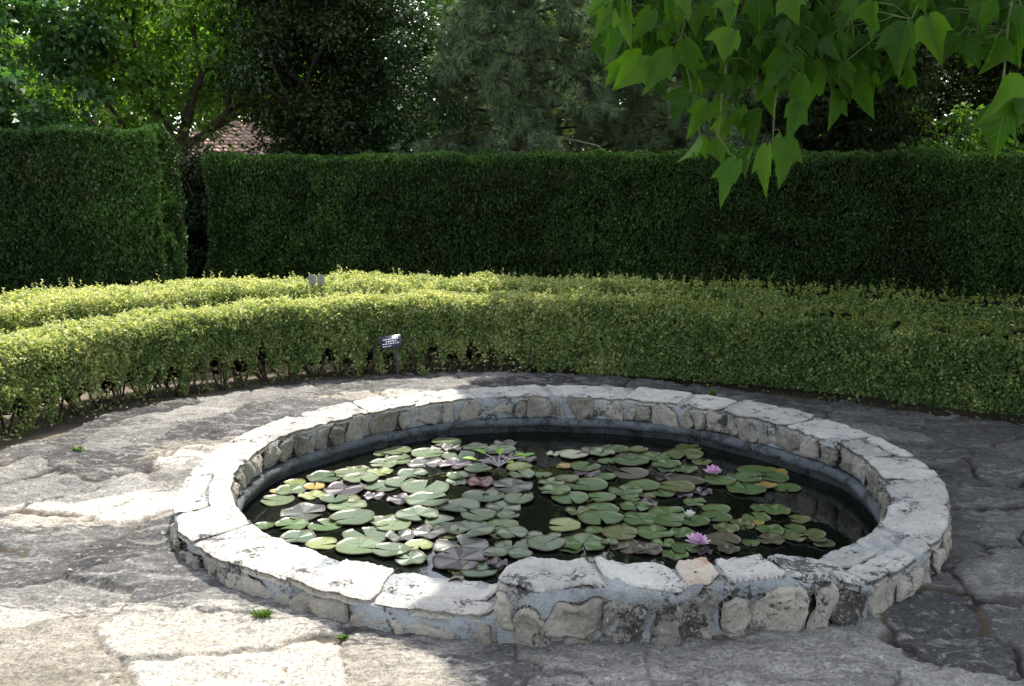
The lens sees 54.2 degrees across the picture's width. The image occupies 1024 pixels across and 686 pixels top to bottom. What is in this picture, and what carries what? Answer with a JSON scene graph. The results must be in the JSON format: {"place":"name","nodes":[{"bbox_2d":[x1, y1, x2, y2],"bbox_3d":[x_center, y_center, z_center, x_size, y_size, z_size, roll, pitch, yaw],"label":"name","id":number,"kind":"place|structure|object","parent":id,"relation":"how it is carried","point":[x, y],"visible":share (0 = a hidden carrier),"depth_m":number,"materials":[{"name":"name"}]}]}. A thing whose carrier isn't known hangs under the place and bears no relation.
{"place":"outdoors","nodes":[
{"label":"outdoors","id":0,"kind":"place"},
{"bbox_2d":[0,372,1023,685],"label":"stone paving","id":1,"kind":"structure","parent":0,"point":[172,618],"depth_m":3.36,"materials":[{"name":"stone"}]},
{"bbox_2d":[0,298,1023,547],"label":"ground","id":2,"kind":"structure","parent":0,"point":[72,422],"depth_m":6.88,"materials":[{"name":"soil"}]},
{"bbox_2d":[0,1,119,122],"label":"broadleaf tree","id":3,"kind":"object","parent":2,"relation":"on","point":[5,50],"visible":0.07,"depth_m":20.09,"materials":[{"name":"green plant"}]},
{"bbox_2d":[0,0,130,131],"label":"broadleaf tree","id":4,"kind":"object","parent":2,"relation":"on","point":[17,116],"visible":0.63,"depth_m":13.29,"materials":[{"name":"green plant"}]},
{"bbox_2d":[0,121,188,328],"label":"tall hedge","id":5,"kind":"object","parent":2,"relation":"on","point":[88,205],"visible":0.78,"depth_m":8.96,"materials":[{"name":"green plant"}]},
{"bbox_2d":[0,1,269,152],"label":"broadleaf tree","id":6,"kind":"object","parent":2,"relation":"on","point":[122,116],"visible":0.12,"depth_m":17.34,"materials":[{"name":"green plant"}]},
{"bbox_2d":[6,0,320,154],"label":"broadleaf tree","id":7,"kind":"object","parent":2,"relation":"on","point":[143,68],"visible":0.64,"depth_m":14.36,"materials":[{"name":"green plant"}]},
{"bbox_2d":[166,142,223,279],"bbox_3d":[-4.136,-1.540,12.778,2.240,2.029,2.010,0,9,0],"label":"broadleaf shrub","id":8,"kind":"object","parent":2,"relation":"on","point":[196,209],"visible":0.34,"depth_m":12.17,"materials":[{"name":"green plant"}]},
{"bbox_2d":[189,121,283,169],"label":"outbuilding","id":9,"kind":"structure","parent":2,"relation":"on","point":[232,138],"depth_m":25.23,"materials":[{"name":"tile"}]},
{"bbox_2d":[199,0,427,170],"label":"evergreen tree","id":10,"kind":"object","parent":2,"relation":"on","point":[295,16],"visible":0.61,"depth_m":13.42,"materials":[{"name":"green plant"}]},
{"bbox_2d":[191,0,441,150],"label":"broadleaf tree","id":11,"kind":"object","parent":2,"relation":"on","point":[424,52],"visible":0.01,"depth_m":20.92,"materials":[{"name":"green plant"}]},
{"bbox_2d":[221,0,482,170],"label":"evergreen tree","id":12,"kind":"object","parent":2,"relation":"on","point":[416,17],"visible":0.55,"depth_m":13.68,"materials":[{"name":"green plant"}]},
{"bbox_2d":[379,334,401,374],"bbox_3d":[-0.860,0.112,7.115,0.160,0.348,0.052,-1,9,-4],"label":"plant label","id":13,"kind":"object","parent":2,"relation":"on","point":[390,341],"visible":0.99,"depth_m":7.09,"materials":[{"name":"grey"}]},
{"bbox_2d":[366,0,597,167],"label":"broadleaf tree","id":14,"kind":"object","parent":2,"relation":"on","point":[441,15],"visible":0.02,"depth_m":20.40,"materials":[{"name":"green plant"}]},
{"bbox_2d":[17,0,978,170],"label":"wood","id":15,"kind":"object","parent":2,"relation":"on","point":[175,126],"visible":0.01,"depth_m":28.23,"materials":[{"name":"green plant"}]},
{"bbox_2d":[0,265,1023,396],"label":"hedge","id":16,"kind":"object","parent":2,"relation":"on","point":[50,304],"visible":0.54,"depth_m":7.50,"materials":[{"name":"green plant"}]},
{"bbox_2d":[0,281,1023,439],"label":"hedge","id":17,"kind":"object","parent":2,"relation":"on","point":[686,337],"visible":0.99,"depth_m":6.81,"materials":[{"name":"green plant"}]},
{"bbox_2d":[370,0,671,170],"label":"pine tree","id":18,"kind":"object","parent":2,"relation":"on","point":[534,107],"visible":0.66,"depth_m":13.79,"materials":[{"name":"green plant"}]},
{"bbox_2d":[170,384,951,646],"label":"pond wall","id":19,"kind":"structure","parent":2,"relation":"on","point":[900,552],"depth_m":3.56,"materials":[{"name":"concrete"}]},
{"bbox_2d":[200,143,1023,301],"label":"tall hedge","id":20,"kind":"object","parent":2,"relation":"on","point":[594,213],"visible":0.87,"depth_m":11.46,"materials":[{"name":"green plant"}]},
{"bbox_2d":[516,2,739,151],"bbox_3d":[3.138,-6.046,21.535,6.281,7.968,4.962,0,9,0],"label":"broadleaf tree","id":21,"kind":"object","parent":2,"relation":"on","point":[611,85],"visible":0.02,"depth_m":20.73,"materials":[{"name":"green plant"}]},
{"bbox_2d":[539,1,820,170],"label":"pine tree","id":22,"kind":"object","parent":2,"relation":"on","point":[677,132],"visible":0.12,"depth_m":14.34,"materials":[{"name":"green plant"}]},
{"bbox_2d":[586,0,1023,209],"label":"broadleaf tree","id":23,"kind":"object","parent":2,"relation":"on","point":[941,29],"visible":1,"depth_m":4.14,"materials":[{"name":"green plant"}]},
{"bbox_2d":[704,0,959,170],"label":"evergreen tree","id":24,"kind":"object","parent":2,"relation":"on","point":[888,127],"visible":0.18,"depth_m":14.14,"materials":[{"name":"green plant"}]},
{"bbox_2d":[741,46,977,164],"bbox_3d":[7.096,-5.711,20.380,6.205,7.679,5.031,0,9,0],"label":"broadleaf tree","id":25,"kind":"object","parent":2,"relation":"on","point":[931,118],"visible":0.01,"depth_m":19.69,"materials":[{"name":"green plant"}]},
{"bbox_2d":[892,99,1023,170],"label":"broadleaf shrub","id":26,"kind":"object","parent":2,"relation":"on","point":[966,119],"visible":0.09,"depth_m":13.07,"materials":[{"name":"green plant"}]},
{"bbox_2d":[896,1,1023,168],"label":"evergreen tree","id":27,"kind":"object","parent":2,"relation":"on","point":[950,96],"visible":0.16,"depth_m":15.26,"materials":[{"name":"green plant"}]},
{"bbox_2d":[3,367,1021,679],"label":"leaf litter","id":28,"kind":"object","parent":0,"point":[547,649],"visible":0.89,"depth_m":4.62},
{"bbox_2d":[242,432,877,583],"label":"pond water","id":29,"kind":"structure","parent":0,"point":[840,517],"depth_m":4.75,"materials":[{"name":"black liquid"}]},
{"bbox_2d":[260,494,294,506],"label":"lily pad","id":30,"kind":"object","parent":29,"relation":"on","point":[282,499],"visible":1,"depth_m":4.79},
{"bbox_2d":[274,517,308,529],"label":"lily pad","id":31,"kind":"object","parent":29,"relation":"on","point":[299,523],"visible":1,"depth_m":4.46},
{"bbox_2d":[276,484,306,495],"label":"lily pad","id":32,"kind":"object","parent":29,"relation":"on","point":[296,488],"visible":1,"depth_m":4.94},
{"bbox_2d":[280,529,315,542],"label":"lily pad","id":33,"kind":"object","parent":29,"relation":"on","point":[302,536],"visible":0.96,"depth_m":4.32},
{"bbox_2d":[280,502,324,520],"bbox_3d":[-0.967,0.780,4.609,0.200,0.020,0.222,-1,10,0],"label":"lily pad","id":34,"kind":"object","parent":29,"relation":"on","point":[303,509],"visible":0.99,"depth_m":4.63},
{"bbox_2d":[305,537,336,549],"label":"lily pad","id":35,"kind":"object","parent":29,"relation":"on","point":[316,543],"visible":0.99,"depth_m":4.23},
{"bbox_2d":[306,470,341,482],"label":"lily pad","id":36,"kind":"object","parent":29,"relation":"on","point":[318,476],"visible":1,"depth_m":5.14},
{"bbox_2d":[307,518,342,531],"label":"lily pad","id":37,"kind":"object","parent":29,"relation":"on","point":[331,525],"visible":0.99,"depth_m":4.44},
{"bbox_2d":[319,494,348,502],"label":"lily pad","id":38,"kind":"object","parent":29,"relation":"on","point":[328,498],"visible":1,"depth_m":4.78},
{"bbox_2d":[323,481,364,495],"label":"lily pad","id":39,"kind":"object","parent":29,"relation":"on","point":[338,487],"visible":1,"depth_m":4.96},
{"bbox_2d":[327,499,366,510],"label":"lily pad","id":40,"kind":"object","parent":29,"relation":"on","point":[343,505],"visible":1,"depth_m":4.70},
{"bbox_2d":[329,509,374,524],"bbox_3d":[-0.716,0.786,4.520,0.202,0.012,0.201,-7,12,-36],"label":"lily pad","id":41,"kind":"object","parent":29,"relation":"on","point":[361,516],"visible":1,"depth_m":4.52,"materials":[{"name":"plant"}]},
{"bbox_2d":[335,537,381,554],"bbox_3d":[-0.643,0.848,4.177,0.195,0.011,0.192,3,10,19],"label":"lily pad","id":42,"kind":"object","parent":29,"relation":"on","point":[349,546],"visible":1,"depth_m":4.19,"materials":[{"name":"plant"}]},
{"bbox_2d":[343,472,377,482],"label":"lily pad","id":43,"kind":"object","parent":29,"relation":"on","point":[369,476],"visible":1,"depth_m":5.11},
{"bbox_2d":[342,526,389,543],"bbox_3d":[-0.627,0.829,4.312,0.210,0.011,0.204,-5,11,-30],"label":"lily pad","id":44,"kind":"object","parent":29,"relation":"on","point":[374,532],"visible":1,"depth_m":4.33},
{"bbox_2d":[364,480,400,491],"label":"lily pad","id":45,"kind":"object","parent":29,"relation":"on","point":[377,484],"visible":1,"depth_m":5.00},
{"bbox_2d":[372,542,410,556],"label":"lily pad","id":46,"kind":"object","parent":29,"relation":"on","point":[392,547],"visible":1,"depth_m":4.13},
{"bbox_2d":[374,518,410,530],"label":"lily pad","id":47,"kind":"object","parent":29,"relation":"on","point":[400,524],"visible":1,"depth_m":4.43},
{"bbox_2d":[385,528,415,542],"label":"lily pad","id":48,"kind":"object","parent":29,"relation":"on","point":[405,534],"visible":1,"depth_m":4.30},
{"bbox_2d":[395,550,427,565],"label":"lily pad","id":49,"kind":"object","parent":29,"relation":"on","point":[418,557],"visible":1,"depth_m":4.05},
{"bbox_2d":[396,468,427,478],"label":"lily pad","id":50,"kind":"object","parent":29,"relation":"on","point":[408,473],"visible":1,"depth_m":5.24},
{"bbox_2d":[395,505,438,520],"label":"lily pad","id":51,"kind":"object","parent":29,"relation":"on","point":[410,513],"visible":1,"depth_m":4.57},
{"bbox_2d":[405,539,432,550],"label":"lily pad","id":52,"kind":"object","parent":29,"relation":"on","point":[423,544],"visible":1,"depth_m":4.20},
{"bbox_2d":[401,480,448,494],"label":"lily pad","id":53,"kind":"object","parent":29,"relation":"on","point":[412,487],"visible":1,"depth_m":4.96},
{"bbox_2d":[407,457,442,467],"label":"lily pad","id":54,"kind":"object","parent":29,"relation":"on","point":[419,462],"visible":1,"depth_m":5.42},
{"bbox_2d":[404,492,448,506],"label":"lily pad","id":55,"kind":"object","parent":29,"relation":"on","point":[421,498],"visible":1,"depth_m":4.75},
{"bbox_2d":[411,448,443,458],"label":"lily pad","id":56,"kind":"object","parent":29,"relation":"on","point":[426,453],"visible":1,"depth_m":5.59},
{"bbox_2d":[412,524,446,538],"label":"lily pad","id":57,"kind":"object","parent":29,"relation":"on","point":[422,530],"visible":1,"depth_m":4.33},
{"bbox_2d":[437,458,470,469],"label":"lily pad","id":58,"kind":"object","parent":29,"relation":"on","point":[459,464],"visible":1,"depth_m":5.38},
{"bbox_2d":[440,450,474,460],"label":"lily pad","id":59,"kind":"object","parent":29,"relation":"on","point":[453,454],"visible":0.92,"depth_m":5.56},
{"bbox_2d":[431,546,487,569],"bbox_3d":[-0.211,0.868,4.029,0.211,0.021,0.240,5,11,30],"label":"lily pad","id":60,"kind":"object","parent":29,"relation":"on","point":[450,558],"visible":1,"depth_m":4.03,"materials":[{"name":"plant"}]},
{"bbox_2d":[440,498,479,511],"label":"lily pad","id":61,"kind":"object","parent":29,"relation":"on","point":[453,504],"visible":1,"depth_m":4.69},
{"bbox_2d":[434,534,488,553],"bbox_3d":[-0.208,0.847,4.178,0.233,0.021,0.214,-5,11,-29],"label":"lily pad","id":62,"kind":"object","parent":29,"relation":"on","point":[471,544],"visible":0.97,"depth_m":4.20,"materials":[{"name":"plant"}]},
{"bbox_2d":[447,519,494,537],"bbox_3d":[-0.177,0.810,4.376,0.212,0.016,0.200,4,11,29],"label":"lily pad","id":63,"kind":"object","parent":29,"relation":"on","point":[478,528],"visible":1,"depth_m":4.38,"materials":[{"name":"plant"}]},
{"bbox_2d":[460,561,496,577],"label":"lily pad","id":64,"kind":"object","parent":29,"relation":"on","point":[481,565],"visible":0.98,"depth_m":3.92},
{"bbox_2d":[461,508,496,520],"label":"lily pad","id":65,"kind":"object","parent":29,"relation":"on","point":[483,514],"visible":1,"depth_m":4.54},
{"bbox_2d":[466,476,492,486],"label":"lily pad","id":66,"kind":"object","parent":29,"relation":"on","point":[479,481],"visible":0.99,"depth_m":5.07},
{"bbox_2d":[461,490,504,501],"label":"lily pad","id":67,"kind":"object","parent":29,"relation":"on","point":[492,496],"visible":1,"depth_m":4.84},
{"bbox_2d":[483,546,507,556],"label":"lily pad","id":68,"kind":"object","parent":29,"relation":"on","point":[494,551],"visible":1,"depth_m":4.10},
{"bbox_2d":[463,448,534,466],"bbox_3d":[-0.065,0.618,5.357,0.335,0.092,0.236,4,10,22],"label":"water plant","id":69,"kind":"object","parent":29,"relation":"on","point":[499,451],"visible":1,"depth_m":5.36,"materials":[{"name":"green plant"}]},
{"bbox_2d":[483,444,515,453],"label":"lily pad","id":70,"kind":"object","parent":29,"relation":"on","point":[508,449],"visible":0.77,"depth_m":5.66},
{"bbox_2d":[486,519,518,530],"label":"lily pad","id":71,"kind":"object","parent":29,"relation":"on","point":[504,522],"visible":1,"depth_m":4.46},
{"bbox_2d":[486,500,520,510],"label":"lily pad","id":72,"kind":"object","parent":29,"relation":"on","point":[497,506],"visible":1,"depth_m":4.70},
{"bbox_2d":[496,526,527,538],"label":"lily pad","id":73,"kind":"object","parent":29,"relation":"on","point":[508,533],"visible":1,"depth_m":4.34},
{"bbox_2d":[492,478,532,493],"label":"lily pad","id":74,"kind":"object","parent":29,"relation":"on","point":[507,483],"visible":1,"depth_m":4.98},
{"bbox_2d":[503,492,533,503],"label":"lily pad","id":75,"kind":"object","parent":29,"relation":"on","point":[512,497],"visible":1,"depth_m":4.79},
{"bbox_2d":[507,547,532,557],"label":"lily pad","id":76,"kind":"object","parent":29,"relation":"on","point":[522,553],"visible":1,"depth_m":4.10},
{"bbox_2d":[526,535,564,550],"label":"lily pad","id":77,"kind":"object","parent":29,"relation":"on","point":[537,542],"visible":1,"depth_m":4.21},
{"bbox_2d":[538,483,570,494],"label":"lily pad","id":78,"kind":"object","parent":29,"relation":"on","point":[560,489],"visible":1,"depth_m":4.93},
{"bbox_2d":[549,517,580,531],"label":"lily pad","id":79,"kind":"object","parent":29,"relation":"on","point":[569,524],"visible":1,"depth_m":4.46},
{"bbox_2d":[551,491,588,503],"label":"lily pad","id":80,"kind":"object","parent":29,"relation":"on","point":[577,497],"visible":1,"depth_m":4.81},
{"bbox_2d":[562,533,605,550],"bbox_3d":[0.301,0.840,4.222,0.194,0.017,0.184,2,10,6],"label":"lily pad","id":81,"kind":"object","parent":29,"relation":"on","point":[591,542],"visible":1,"depth_m":4.22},
{"bbox_2d":[570,461,600,470],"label":"lily pad","id":82,"kind":"object","parent":29,"relation":"on","point":[577,465],"visible":1,"depth_m":5.33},
{"bbox_2d":[568,477,607,490],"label":"lily pad","id":83,"kind":"object","parent":29,"relation":"on","point":[593,484],"visible":1,"depth_m":5.02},
{"bbox_2d":[577,510,623,524],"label":"lily pad","id":84,"kind":"object","parent":29,"relation":"on","point":[592,517],"visible":1,"depth_m":4.51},
{"bbox_2d":[588,492,615,501],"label":"lily pad","id":85,"kind":"object","parent":29,"relation":"on","point":[606,496],"visible":1,"depth_m":4.82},
{"bbox_2d":[585,502,619,512],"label":"lily pad","id":86,"kind":"object","parent":29,"relation":"on","point":[599,506],"visible":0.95,"depth_m":4.69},
{"bbox_2d":[602,525,637,539],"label":"lily pad","id":87,"kind":"object","parent":29,"relation":"on","point":[613,531],"visible":1,"depth_m":4.33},
{"bbox_2d":[609,484,642,495],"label":"lily pad","id":88,"kind":"object","parent":29,"relation":"on","point":[620,492],"visible":1,"depth_m":4.92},
{"bbox_2d":[610,539,647,553],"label":"lily pad","id":89,"kind":"object","parent":29,"relation":"on","point":[629,544],"visible":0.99,"depth_m":4.19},
{"bbox_2d":[613,467,648,478],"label":"lily pad","id":90,"kind":"object","parent":29,"relation":"on","point":[637,472],"visible":1,"depth_m":5.22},
{"bbox_2d":[613,455,649,465],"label":"lily pad","id":91,"kind":"object","parent":29,"relation":"on","point":[641,460],"visible":1,"depth_m":5.43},
{"bbox_2d":[619,500,651,510],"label":"lily pad","id":92,"kind":"object","parent":29,"relation":"on","point":[627,505],"visible":1,"depth_m":4.70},
{"bbox_2d":[623,511,660,524],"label":"lily pad","id":93,"kind":"object","parent":29,"relation":"on","point":[644,518],"visible":1,"depth_m":4.51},
{"bbox_2d":[626,479,660,489],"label":"lily pad","id":94,"kind":"object","parent":29,"relation":"on","point":[647,484],"visible":0.97,"depth_m":5.04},
{"bbox_2d":[631,542,662,554],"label":"lily pad","id":95,"kind":"object","parent":29,"relation":"on","point":[654,548],"visible":1,"depth_m":4.16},
{"bbox_2d":[637,524,673,538],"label":"lily pad","id":96,"kind":"object","parent":29,"relation":"on","point":[647,531],"visible":1,"depth_m":4.35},
{"bbox_2d":[652,458,680,467],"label":"lily pad","id":97,"kind":"object","parent":29,"relation":"on","point":[669,463],"visible":1,"depth_m":5.37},
{"bbox_2d":[648,506,686,518],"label":"lily pad","id":98,"kind":"object","parent":29,"relation":"on","point":[660,510],"visible":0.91,"depth_m":4.62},
{"bbox_2d":[653,515,683,526],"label":"lily pad","id":99,"kind":"object","parent":29,"relation":"on","point":[665,520],"visible":1,"depth_m":4.47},
{"bbox_2d":[659,480,694,491],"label":"lily pad","id":100,"kind":"object","parent":29,"relation":"on","point":[681,485],"visible":1,"depth_m":4.98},
{"bbox_2d":[666,448,703,459],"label":"lily pad","id":101,"kind":"object","parent":29,"relation":"on","point":[691,454],"visible":1,"depth_m":5.56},
{"bbox_2d":[671,542,699,552],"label":"lily pad","id":102,"kind":"object","parent":29,"relation":"on","point":[679,547],"visible":1,"depth_m":4.16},
{"bbox_2d":[670,474,704,484],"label":"lily pad","id":103,"kind":"object","parent":29,"relation":"on","point":[695,480],"visible":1,"depth_m":5.12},
{"bbox_2d":[683,514,709,526],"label":"lily pad","id":104,"kind":"object","parent":29,"relation":"on","point":[700,520],"visible":0.96,"depth_m":4.47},
{"bbox_2d":[694,545,712,554],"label":"lily pad","id":105,"kind":"object","parent":29,"relation":"on","point":[705,549],"visible":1,"depth_m":4.14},
{"bbox_2d":[686,532,710,547],"bbox_3d":[0.774,0.829,4.167,0.105,0.085,0.100,-5,11,-28],"label":"water lily","id":106,"kind":"object","parent":105,"relation":"on","point":[697,539],"visible":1,"depth_m":4.15,"materials":[{"name":"pink plant"}]},
{"bbox_2d":[700,510,732,521],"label":"lily pad","id":107,"kind":"object","parent":29,"relation":"on","point":[721,516],"visible":1,"depth_m":4.56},
{"bbox_2d":[703,475,735,484],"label":"lily pad","id":108,"kind":"object","parent":29,"relation":"on","point":[725,480],"visible":1,"depth_m":5.07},
{"bbox_2d":[706,532,741,545],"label":"lily pad","id":109,"kind":"object","parent":29,"relation":"on","point":[716,538],"visible":0.91,"depth_m":4.28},
{"bbox_2d":[713,522,739,532],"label":"lily pad","id":110,"kind":"object","parent":29,"relation":"on","point":[726,527],"visible":1,"depth_m":4.40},
{"bbox_2d":[726,481,766,494],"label":"lily pad","id":111,"kind":"object","parent":29,"relation":"on","point":[748,488],"visible":1,"depth_m":4.96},
{"bbox_2d":[733,472,761,481],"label":"lily pad","id":112,"kind":"object","parent":29,"relation":"on","point":[742,476],"visible":1,"depth_m":5.11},
{"bbox_2d":[737,465,772,475],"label":"lily pad","id":113,"kind":"object","parent":29,"relation":"on","point":[752,468],"visible":0.98,"depth_m":5.28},
{"bbox_2d":[752,476,780,482],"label":"lily pad","id":114,"kind":"object","parent":29,"relation":"on","point":[763,479],"visible":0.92,"depth_m":5.12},
{"bbox_2d":[763,472,789,481],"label":"lily pad","id":115,"kind":"object","parent":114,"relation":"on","point":[781,477],"visible":1,"depth_m":5.13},
{"bbox_2d":[755,524,784,534],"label":"lily pad","id":116,"kind":"object","parent":29,"relation":"on","point":[762,528],"visible":1,"depth_m":4.39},
{"bbox_2d":[761,504,790,514],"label":"lily pad","id":117,"kind":"object","parent":29,"relation":"on","point":[781,509],"visible":1,"depth_m":4.63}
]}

